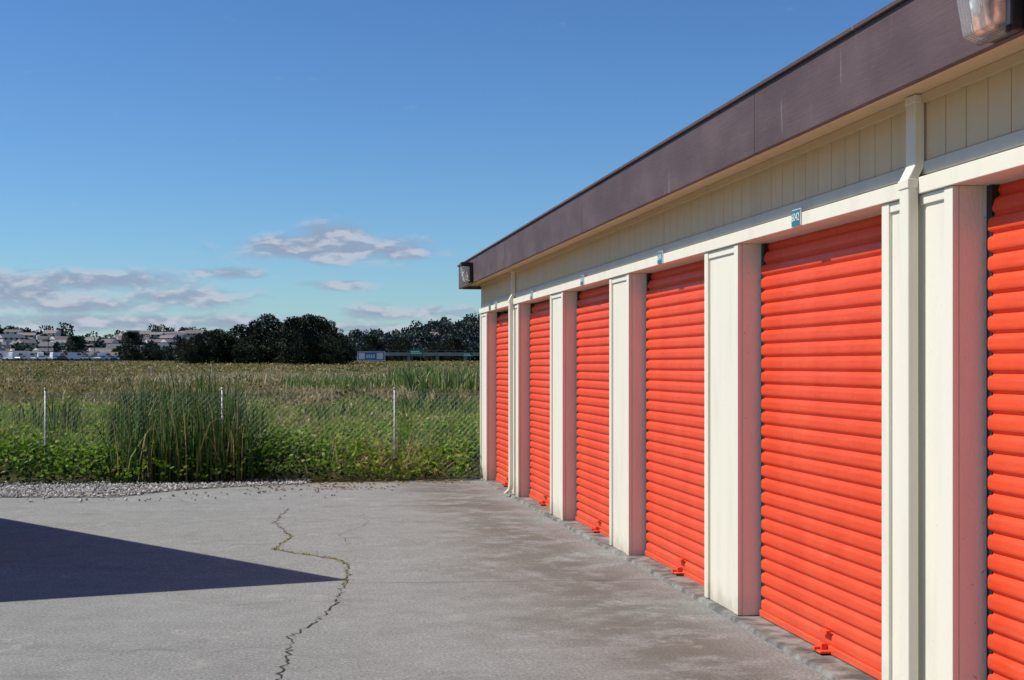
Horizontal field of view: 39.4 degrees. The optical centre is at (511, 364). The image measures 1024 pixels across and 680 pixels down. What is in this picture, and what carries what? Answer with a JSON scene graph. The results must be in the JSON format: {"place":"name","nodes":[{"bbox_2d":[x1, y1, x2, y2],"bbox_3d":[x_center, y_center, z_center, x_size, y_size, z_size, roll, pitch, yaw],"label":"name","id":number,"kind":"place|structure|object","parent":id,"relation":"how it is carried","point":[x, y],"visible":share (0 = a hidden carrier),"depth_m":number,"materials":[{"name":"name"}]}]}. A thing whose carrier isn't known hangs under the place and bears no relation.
{"place":"outdoors","nodes":[
{"label":"outdoors","id":0,"kind":"place"},
{"bbox_2d":[1,360,131,360],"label":"parking lot","id":1,"kind":"structure","parent":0,"point":[67,360],"depth_m":415.90,"materials":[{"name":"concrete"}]},
{"bbox_2d":[8,352,21,359],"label":"parked car","id":2,"kind":"object","parent":1,"relation":"on","point":[12,355],"visible":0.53,"depth_m":420.87,"materials":[{"name":"paint"}]},
{"bbox_2d":[50,352,66,359],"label":"parked car","id":3,"kind":"object","parent":1,"relation":"on","point":[53,354],"visible":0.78,"depth_m":421.58,"materials":[{"name":"paint"}]},
{"bbox_2d":[67,352,83,359],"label":"parked car","id":4,"kind":"object","parent":1,"relation":"on","point":[74,355],"visible":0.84,"depth_m":422.21,"materials":[{"name":"paint"}]},
{"bbox_2d":[0,311,479,360],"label":"distant tree mass","id":5,"kind":"object","parent":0,"point":[422,337],"visible":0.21,"depth_m":731.68,"materials":[{"name":"green plant"}]},
{"bbox_2d":[0,348,479,482],"bbox_3d":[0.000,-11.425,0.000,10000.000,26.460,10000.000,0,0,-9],"label":"ground","id":6,"kind":"structure","parent":0,"point":[342,479],"depth_m":23.02,"materials":[{"name":"green plant"}]},
{"bbox_2d":[0,334,25,347],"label":"house","id":7,"kind":"structure","parent":6,"relation":"on","point":[8,339],"depth_m":730.01,"materials":[{"name":"paint"}]},
{"bbox_2d":[3,329,22,333],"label":"house","id":8,"kind":"structure","parent":6,"relation":"on","point":[10,331],"depth_m":815.40,"materials":[{"name":"paint"}]},
{"bbox_2d":[16,339,36,349],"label":"house","id":9,"kind":"structure","parent":6,"relation":"on","point":[30,342],"depth_m":689.08,"materials":[{"name":"paint"}]},
{"bbox_2d":[17,333,36,338],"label":"house","id":10,"kind":"structure","parent":6,"relation":"on","point":[31,335],"depth_m":808.40,"materials":[{"name":"paint"}]},
{"bbox_2d":[37,342,65,347],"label":"house","id":11,"kind":"structure","parent":6,"relation":"on","point":[43,344],"depth_m":706.77,"materials":[{"name":"paint"}]},
{"bbox_2d":[43,330,60,335],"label":"house","id":12,"kind":"structure","parent":6,"relation":"on","point":[55,332],"depth_m":923.69,"materials":[{"name":"paint"}]},
{"bbox_2d":[0,391,106,440],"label":"cattail clump","id":13,"kind":"object","parent":6,"relation":"on","point":[66,416],"visible":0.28,"depth_m":26.70,"materials":[{"name":"green plant"}]},
{"bbox_2d":[50,336,69,341],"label":"house","id":14,"kind":"structure","parent":6,"relation":"on","point":[52,338],"depth_m":807.34,"materials":[{"name":"paint"}]},
{"bbox_2d":[0,375,147,383],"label":"dry reed bed","id":15,"kind":"object","parent":6,"relation":"on","point":[75,379],"visible":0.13,"depth_m":106.47,"materials":[{"name":"green plant"}]},
{"bbox_2d":[63,335,88,359],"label":"tree","id":16,"kind":"object","parent":6,"relation":"on","point":[79,340],"visible":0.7,"depth_m":455.12,"materials":[{"name":"green plant"}]},
{"bbox_2d":[85,337,98,343],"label":"house","id":17,"kind":"structure","parent":6,"relation":"on","point":[90,340],"depth_m":890.53,"materials":[{"name":"paint"}]},
{"bbox_2d":[99,339,118,345],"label":"house","id":18,"kind":"structure","parent":6,"relation":"on","point":[110,341],"depth_m":756.37,"materials":[{"name":"paint"}]},
{"bbox_2d":[116,331,146,360],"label":"tree","id":19,"kind":"object","parent":6,"relation":"on","point":[135,342],"visible":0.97,"depth_m":459.80,"materials":[{"name":"green plant"}]},
{"bbox_2d":[138,349,151,360],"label":"tree","id":20,"kind":"object","parent":6,"relation":"on","point":[147,356],"visible":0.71,"depth_m":471.41,"materials":[{"name":"green plant"}]},
{"bbox_2d":[147,345,164,360],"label":"tree","id":21,"kind":"object","parent":6,"relation":"on","point":[159,353],"visible":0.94,"depth_m":470.49,"materials":[{"name":"green plant"}]},
{"bbox_2d":[149,332,165,338],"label":"house","id":22,"kind":"structure","parent":6,"relation":"on","point":[157,335],"depth_m":884.04,"materials":[{"name":"paint"}]},
{"bbox_2d":[0,478,336,501],"bbox_3d":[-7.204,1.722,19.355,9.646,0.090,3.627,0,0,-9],"label":"gravel","id":23,"kind":"structure","parent":6,"relation":"on","point":[103,487],"depth_m":20.07,"materials":[{"name":"grey gravel"}]},
{"bbox_2d":[91,386,269,483],"bbox_3d":[-5.023,0.996,21.383,2.723,1.548,1.732,0,0,-30],"label":"cattail clump","id":24,"kind":"object","parent":6,"relation":"on","point":[218,441],"visible":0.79,"depth_m":21.18,"materials":[{"name":"green plant"}]},
{"bbox_2d":[173,342,197,364],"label":"tree","id":25,"kind":"object","parent":6,"relation":"on","point":[185,356],"visible":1,"depth_m":329.85,"materials":[{"name":"green plant"}]},
{"bbox_2d":[89,357,291,481],"bbox_3d":[-5.066,0.810,22.474,3.359,1.960,3.070,0,0,17],"label":"cattail clump","id":26,"kind":"object","parent":6,"relation":"on","point":[210,399],"visible":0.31,"depth_m":22.05,"materials":[{"name":"green plant"}]},
{"bbox_2d":[185,330,202,336],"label":"house","id":27,"kind":"structure","parent":6,"relation":"on","point":[190,333],"depth_m":849.37,"materials":[{"name":"paint"}]},
{"bbox_2d":[181,334,210,363],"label":"tree","id":28,"kind":"object","parent":6,"relation":"on","point":[199,337],"visible":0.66,"depth_m":338.26,"materials":[{"name":"green plant"}]},
{"bbox_2d":[9,367,387,376],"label":"wire fence","id":29,"kind":"object","parent":6,"relation":"on","point":[151,372],"visible":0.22,"depth_m":137.54,"materials":[{"name":"grey metal"}]},
{"bbox_2d":[191,330,227,363],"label":"tree","id":30,"kind":"object","parent":6,"relation":"on","point":[210,334],"visible":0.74,"depth_m":340.33,"materials":[{"name":"green plant"}]},
{"bbox_2d":[206,328,237,362],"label":"tree","id":31,"kind":"object","parent":6,"relation":"on","point":[224,334],"visible":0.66,"depth_m":343.05,"materials":[{"name":"green plant"}]},
{"bbox_2d":[214,334,246,363],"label":"tree","id":32,"kind":"object","parent":6,"relation":"on","point":[231,341],"visible":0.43,"depth_m":344.38,"materials":[{"name":"green plant"}]},
{"bbox_2d":[0,369,473,385],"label":"field grass","id":33,"kind":"structure","parent":6,"relation":"on","point":[5,376],"depth_m":194.34,"materials":[{"name":"green plant"}]},
{"bbox_2d":[0,364,476,434],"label":"marsh shrubs","id":34,"kind":"object","parent":6,"relation":"on","point":[48,373],"visible":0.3,"depth_m":61.49,"materials":[{"name":"green plant"}]},
{"bbox_2d":[0,413,479,483],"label":"weeds","id":35,"kind":"object","parent":6,"relation":"on","point":[33,455],"visible":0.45,"depth_m":21.65,"materials":[{"name":"green plant"}]},
{"bbox_2d":[0,360,479,372],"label":"field grass","id":36,"kind":"structure","parent":6,"relation":"on","point":[160,365],"depth_m":308.27,"materials":[{"name":"green plant"}]},
{"bbox_2d":[0,392,479,459],"bbox_3d":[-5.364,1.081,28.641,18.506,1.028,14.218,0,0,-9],"label":"tall grass","id":37,"kind":"structure","parent":6,"relation":"on","point":[283,410],"depth_m":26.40,"materials":[{"name":"green plant"}]},
{"bbox_2d":[0,387,479,481],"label":"chain link fence","id":38,"kind":"object","parent":6,"relation":"on","point":[45,394],"visible":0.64,"depth_m":21.69,"materials":[{"name":"metal"}]},
{"bbox_2d":[0,378,479,407],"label":"field grass","id":39,"kind":"structure","parent":6,"relation":"on","point":[57,387],"depth_m":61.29,"materials":[{"name":"green plant"}]},
{"bbox_2d":[227,324,255,360],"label":"tree","id":40,"kind":"object","parent":6,"relation":"on","point":[240,331],"visible":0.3,"depth_m":353.09,"materials":[{"name":"green plant"}]},
{"bbox_2d":[229,336,264,363],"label":"tree","id":41,"kind":"object","parent":6,"relation":"on","point":[239,348],"visible":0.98,"depth_m":338.80,"materials":[{"name":"green plant"}]},
{"bbox_2d":[124,370,392,385],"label":"dry reed bed","id":42,"kind":"object","parent":6,"relation":"on","point":[270,376],"visible":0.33,"depth_m":92.98,"materials":[{"name":"green plant"}]},
{"bbox_2d":[246,313,282,363],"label":"tree","id":43,"kind":"object","parent":6,"relation":"on","point":[263,322],"visible":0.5,"depth_m":351.25,"materials":[{"name":"green plant"}]},
{"bbox_2d":[259,322,284,362],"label":"tree","id":44,"kind":"object","parent":6,"relation":"on","point":[269,328],"visible":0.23,"depth_m":351.29,"materials":[{"name":"green plant"}]},
{"bbox_2d":[261,326,293,363],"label":"tree","id":45,"kind":"object","parent":6,"relation":"on","point":[273,351],"visible":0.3,"depth_m":345.43,"materials":[{"name":"green plant"}]},
{"bbox_2d":[272,316,320,363],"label":"cypress tree","id":46,"kind":"object","parent":6,"relation":"on","point":[297,324],"visible":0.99,"depth_m":334.75,"materials":[{"name":"green plant"}]},
{"bbox_2d":[284,314,326,363],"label":"cypress tree","id":47,"kind":"object","parent":6,"relation":"on","point":[307,316],"visible":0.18,"depth_m":345.69,"materials":[{"name":"green plant"}]},
{"bbox_2d":[291,315,341,363],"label":"cypress tree","id":48,"kind":"object","parent":6,"relation":"on","point":[320,322],"visible":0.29,"depth_m":344.96,"materials":[{"name":"green plant"}]},
{"bbox_2d":[297,333,343,364],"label":"tree","id":49,"kind":"object","parent":6,"relation":"on","point":[319,337],"visible":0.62,"depth_m":336.98,"materials":[{"name":"green plant"}]},
{"bbox_2d":[311,320,343,362],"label":"cypress tree","id":50,"kind":"object","parent":6,"relation":"on","point":[332,326],"visible":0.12,"depth_m":351.08,"materials":[{"name":"green plant"}]},
{"bbox_2d":[286,395,375,425],"bbox_3d":[-3.908,1.192,30.870,1.921,1.196,2.298,0,0,-9],"label":"cattail clump","id":51,"kind":"object","parent":6,"relation":"on","point":[338,409],"visible":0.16,"depth_m":30.57,"materials":[{"name":"green plant"}]},
{"bbox_2d":[317,330,351,364],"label":"tree","id":52,"kind":"object","parent":6,"relation":"on","point":[337,350],"visible":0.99,"depth_m":332.09,"materials":[{"name":"green plant"}]},
{"bbox_2d":[280,373,394,392],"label":"green reed bed","id":53,"kind":"object","parent":6,"relation":"on","point":[303,381],"visible":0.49,"depth_m":71.88,"materials":[{"name":"green plant"}]},
{"bbox_2d":[336,338,357,363],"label":"cypress tree","id":54,"kind":"object","parent":6,"relation":"on","point":[352,351],"visible":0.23,"depth_m":346.89,"materials":[{"name":"green plant"}]},
{"bbox_2d":[261,423,471,478],"bbox_3d":[-2.301,1.282,22.063,3.534,0.936,2.266,0,0,-9],"label":"leafy weed","id":55,"kind":"object","parent":6,"relation":"on","point":[387,468],"visible":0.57,"depth_m":21.87,"materials":[{"name":"green plant"}]},
{"bbox_2d":[356,335,385,359],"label":"cypress tree","id":56,"kind":"object","parent":6,"relation":"on","point":[370,340],"visible":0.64,"depth_m":493.97,"materials":[{"name":"green plant"}]},
{"bbox_2d":[357,352,384,361],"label":"billboard","id":57,"kind":"object","parent":6,"relation":"on","point":[370,356],"visible":0.96,"depth_m":383.03,"materials":[{"name":"blue metal"}]},
{"bbox_2d":[387,337,413,360],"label":"cypress tree","id":58,"kind":"object","parent":6,"relation":"on","point":[401,341],"visible":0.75,"depth_m":478.90,"materials":[{"name":"green plant"}]},
{"bbox_2d":[409,350,422,360],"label":"highway sign","id":59,"kind":"object","parent":6,"relation":"on","point":[416,352],"visible":0.93,"depth_m":428.98,"materials":[{"name":"green metal"}]},
{"bbox_2d":[383,365,479,398],"bbox_3d":[-2.333,0.876,71.456,7.876,1.827,18.897,0,0,-9],"label":"green reed bed","id":60,"kind":"object","parent":6,"relation":"on","point":[466,377],"visible":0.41,"depth_m":64.20,"materials":[{"name":"green plant"}]},
{"bbox_2d":[385,350,479,360],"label":"highway overpass","id":61,"kind":"object","parent":6,"relation":"on","point":[407,356],"visible":0.27,"depth_m":448.24,"materials":[{"name":"concrete"}]},
{"bbox_2d":[423,341,446,360],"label":"cypress tree","id":62,"kind":"object","parent":6,"relation":"on","point":[434,347],"visible":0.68,"depth_m":487.72,"materials":[{"name":"green plant"}]},
{"bbox_2d":[390,380,479,418],"bbox_3d":[-2.000,1.074,35.657,2.823,1.432,3.526,0,0,-9],"label":"cattail clump","id":63,"kind":"object","parent":6,"relation":"on","point":[407,402],"visible":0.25,"depth_m":35.18,"materials":[{"name":"green plant"}]},
{"bbox_2d":[443,338,467,360],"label":"cypress tree","id":64,"kind":"object","parent":6,"relation":"on","point":[453,341],"visible":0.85,"depth_m":493.74,"materials":[{"name":"green plant"}]},
{"bbox_2d":[0,478,830,679],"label":"concrete pavement","id":65,"kind":"structure","parent":0,"point":[100,579],"depth_m":10.16,"materials":[{"name":"grey concrete"}]},
{"bbox_2d":[272,509,351,679],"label":"pavement crack","id":66,"kind":"object","parent":65,"relation":"on","point":[285,656],"visible":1,"depth_m":9.21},
{"bbox_2d":[271,513,353,584],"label":"crack weeds","id":67,"kind":"object","parent":65,"relation":"on","point":[303,553],"visible":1,"depth_m":12.51,"materials":[{"name":"green plant"}]},
{"bbox_2d":[236,479,470,490],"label":"leaf litter","id":68,"kind":"object","parent":65,"relation":"on","point":[342,487],"visible":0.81,"depth_m":20.79,"materials":[{"name":"brown plant"}]},
{"bbox_2d":[476,477,877,679],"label":"floor slab lip","id":69,"kind":"object","parent":65,"relation":"on","point":[831,667],"visible":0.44,"depth_m":9.30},
{"bbox_2d":[482,185,957,679],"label":"pillars","id":70,"kind":"structure","parent":69,"relation":"on","point":[930,441],"depth_m":6.88,"materials":[{"name":"beige paint"}]},
{"bbox_2d":[480,186,958,679],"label":"pillar corner trim","id":71,"kind":"structure","parent":70,"relation":"attached to","point":[949,196],"depth_m":6.94,"materials":[{"name":"beige metal"}]},
{"bbox_2d":[479,146,1023,313],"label":"header beam","id":72,"kind":"structure","parent":70,"relation":"on","point":[1002,167],"depth_m":7.85,"materials":[{"name":"beige paint"}]},
{"bbox_2d":[504,273,515,493],"bbox_3d":[-0.033,0.222,18.618,0.147,2.914,0.100,0,0,-9],"label":"downspout","id":73,"kind":"object","parent":72,"relation":"attached to","point":[510,387],"visible":1,"depth_m":18.57,"materials":[{"name":"beige paint"}]},
{"bbox_2d":[481,129,1023,307],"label":"band board","id":74,"kind":"object","parent":72,"relation":"on","point":[1004,143],"visible":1,"depth_m":7.82,"materials":[{"name":"paint"}]},
{"bbox_2d":[900,94,923,679],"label":"downspout","id":75,"kind":"object","parent":72,"relation":"attached to","point":[909,402],"visible":0.88,"depth_m":6.53,"materials":[{"name":"beige paint"}]},
{"bbox_2d":[898,94,920,190],"bbox_3d":[1.835,-1.019,6.572,0.081,0.428,0.112,0,0,-9],"label":"downspout collar","id":76,"kind":"object","parent":75,"relation":"attached to","point":[908,183],"visible":0.89,"depth_m":6.52,"materials":[{"name":"beige metal"}]},
{"bbox_2d":[489,186,986,679],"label":"pillar reveals","id":77,"kind":"object","parent":69,"relation":"on","point":[972,432],"visible":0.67,"depth_m":9.22,"materials":[{"name":"beige paint"}]},
{"bbox_2d":[497,312,499,472],"bbox_3d":[-0.050,0.471,20.133,0.052,2.498,2.279,0,0,-8],"label":"door guide","id":78,"kind":"object","parent":77,"relation":"attached to","point":[498,313],"depth_m":21.21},
{"bbox_2d":[496,313,507,482],"bbox_3d":[-0.042,0.471,20.132,0.043,2.408,2.216,0,0,-9],"label":"roll up door","id":79,"kind":"structure","parent":78,"relation":"attached to","point":[502,398],"depth_m":20.63,"materials":[{"name":"orange metal"}]},
{"bbox_2d":[530,303,533,488],"bbox_3d":[0.409,0.456,17.128,0.052,2.468,2.279,0,0,-8],"label":"door guide","id":80,"kind":"object","parent":77,"relation":"attached to","point":[531,305],"depth_m":18.25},
{"bbox_2d":[530,301,549,503],"bbox_3d":[0.422,0.441,17.128,0.055,2.408,2.216,0,0,-9],"label":"roll up door","id":81,"kind":"structure","parent":80,"relation":"attached to","point":[540,401],"depth_m":17.48,"materials":[{"name":"orange metal"}]},
{"bbox_2d":[529,494,549,507],"bbox_3d":[0.400,1.669,17.116,0.032,0.043,2.240,0,0,-9],"label":"door bottom bar","id":82,"kind":"object","parent":81,"relation":"attached to","point":[535,498],"depth_m":17.62,"materials":[{"name":"metal"}]},
{"bbox_2d":[577,291,580,510],"bbox_3d":[0.868,0.441,14.123,0.052,2.438,2.279,0,0,-8],"label":"door guide","id":83,"kind":"object","parent":77,"relation":"attached to","point":[578,294],"depth_m":15.22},
{"bbox_2d":[577,285,608,532],"bbox_3d":[0.888,0.411,14.124,0.068,2.408,2.216,0,0,-9],"label":"roll up door","id":84,"kind":"structure","parent":83,"relation":"attached to","point":[593,406],"depth_m":14.38,"materials":[{"name":"orange metal"}]},
{"bbox_2d":[575,516,608,536],"bbox_3d":[0.859,1.638,14.111,0.032,0.043,2.240,0,0,-9],"label":"door bottom bar","id":85,"kind":"object","parent":84,"relation":"attached to","point":[585,523],"depth_m":14.54,"materials":[{"name":"metal"}]},
{"bbox_2d":[647,273,651,542],"bbox_3d":[1.327,0.426,11.118,0.052,2.407,2.279,0,0,-8],"label":"door guide","id":86,"kind":"object","parent":77,"relation":"attached to","point":[649,277],"depth_m":12.21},
{"bbox_2d":[646,260,703,579],"bbox_3d":[1.354,0.380,11.120,0.084,2.408,2.216,0,0,-9],"label":"roll up door","id":87,"kind":"structure","parent":86,"relation":"attached to","point":[675,413],"depth_m":11.27,"materials":[{"name":"orange metal"}]},
{"bbox_2d":[645,550,703,585],"bbox_3d":[1.318,1.608,11.106,0.032,0.043,2.240,0,0,-9],"label":"door bottom bar","id":88,"kind":"object","parent":87,"relation":"attached to","point":[687,574],"depth_m":11.35,"materials":[{"name":"metal"}]},
{"bbox_2d":[671,557,683,574],"bbox_3d":[1.279,1.557,11.050,0.083,0.115,0.150,0,0,-9],"label":"door latch","id":89,"kind":"object","parent":87,"relation":"attached to","point":[677,570],"depth_m":11.02,"materials":[{"name":"metal"}]},
{"bbox_2d":[761,244,768,600],"bbox_3d":[1.785,0.421,8.112,0.052,2.398,2.279,0,0,-8],"label":"door guide","id":90,"kind":"object","parent":77,"relation":"attached to","point":[764,249],"depth_m":9.21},
{"bbox_2d":[761,215,881,671],"bbox_3d":[1.815,0.371,8.115,0.089,2.408,2.216,0,0,-9],"label":"roll up door","id":91,"kind":"structure","parent":90,"relation":"attached to","point":[821,431],"depth_m":8.11,"materials":[{"name":"orange metal"}]},
{"bbox_2d":[759,609,881,679],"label":"door bottom bar","id":92,"kind":"object","parent":91,"relation":"attached to","point":[845,657],"depth_m":8.03,"materials":[{"name":"metal"}]},
{"bbox_2d":[811,627,830,653],"bbox_3d":[1.737,1.552,8.044,0.083,0.124,0.150,0,0,-9],"label":"door latch","id":93,"kind":"object","parent":91,"relation":"attached to","point":[821,648],"depth_m":8.02,"materials":[{"name":"red metal"}]},
{"bbox_2d":[987,185,999,679],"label":"door guide","id":94,"kind":"object","parent":77,"relation":"attached to","point":[993,193],"depth_m":6.22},
{"bbox_2d":[988,178,1023,679],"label":"roll up door","id":95,"kind":"structure","parent":94,"relation":"attached to","point":[1006,440],"depth_m":6.04,"materials":[{"name":"orange metal"}]},
{"bbox_2d":[0,0,893,337],"label":"sky","id":96,"kind":"structure","parent":0,"point":[208,164],"materials":[{"name":"blue"}]},
{"bbox_2d":[791,209,799,226],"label":"number plate field","id":97,"kind":"structure","parent":0,"point":[795,222],"depth_m":8.08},
{"bbox_3d":[6.655,-1.482,8.856,10.570,0.444,29.320,0,0,-9],"label":"roof","id":98,"kind":"object","parent":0,"visible":0},
{"bbox_2d":[459,0,1023,288],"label":"fascia boards","id":99,"kind":"object","parent":98,"relation":"attached to","point":[906,44],"visible":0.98,"depth_m":7.65,"materials":[{"name":"brown metal"}]},
{"bbox_2d":[460,262,472,282],"bbox_3d":[-0.664,-1.333,20.798,0.174,0.305,0.232,0,0,-9],"label":"wall lamp housing","id":100,"kind":"object","parent":99,"relation":"attached to","point":[470,264],"depth_m":20.70,"materials":[{"name":"black metal"}]},
{"bbox_2d":[460,266,469,283],"bbox_3d":[-0.686,-1.300,20.795,0.118,0.245,0.212,0,0,-9],"label":"wall lamp glass","id":101,"kind":"object","parent":100,"relation":"attached to","point":[465,272],"visible":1,"depth_m":20.69,"materials":[{"name":"clear glass"}]},
{"bbox_2d":[457,0,906,266],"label":"drip edge","id":102,"kind":"object","parent":99,"relation":"attached to","point":[850,30],"visible":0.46,"depth_m":8.30,"materials":[{"name":"brown paint"}]},
{"bbox_2d":[462,35,1023,288],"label":"fascia backer","id":103,"kind":"object","parent":99,"relation":"attached to","point":[800,136],"visible":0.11,"depth_m":7.17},
{"bbox_2d":[977,0,1022,45],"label":"wall lamp housing","id":104,"kind":"object","parent":99,"relation":"attached to","point":[1015,25],"depth_m":5.08,"materials":[{"name":"black metal"}]},
{"bbox_2d":[957,0,1009,45],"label":"wall lamp glass","id":105,"kind":"object","parent":104,"relation":"attached to","point":[983,22],"visible":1,"depth_m":5.13,"materials":[{"name":"clear glass"}]},
{"bbox_2d":[470,36,1023,285],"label":"soffit","id":106,"kind":"structure","parent":98,"relation":"attached to","point":[995,55],"depth_m":7.59,"materials":[{"name":"paint"}]},
{"bbox_2d":[480,50,1023,286],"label":"frieze trim","id":107,"kind":"structure","parent":106,"relation":"attached to","point":[1003,64],"depth_m":7.81,"materials":[{"name":"paint"}]},
{"bbox_3d":[1.795,-1.053,8.113,0.243,0.394,28.118,0,0,-9],"label":"upper wall","id":108,"kind":"object","parent":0,"visible":0},
{"bbox_2d":[482,63,1023,303],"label":"vertical siding","id":109,"kind":"object","parent":108,"relation":"attached to","point":[986,109],"visible":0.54,"depth_m":7.88,"materials":[{"name":"paint"}]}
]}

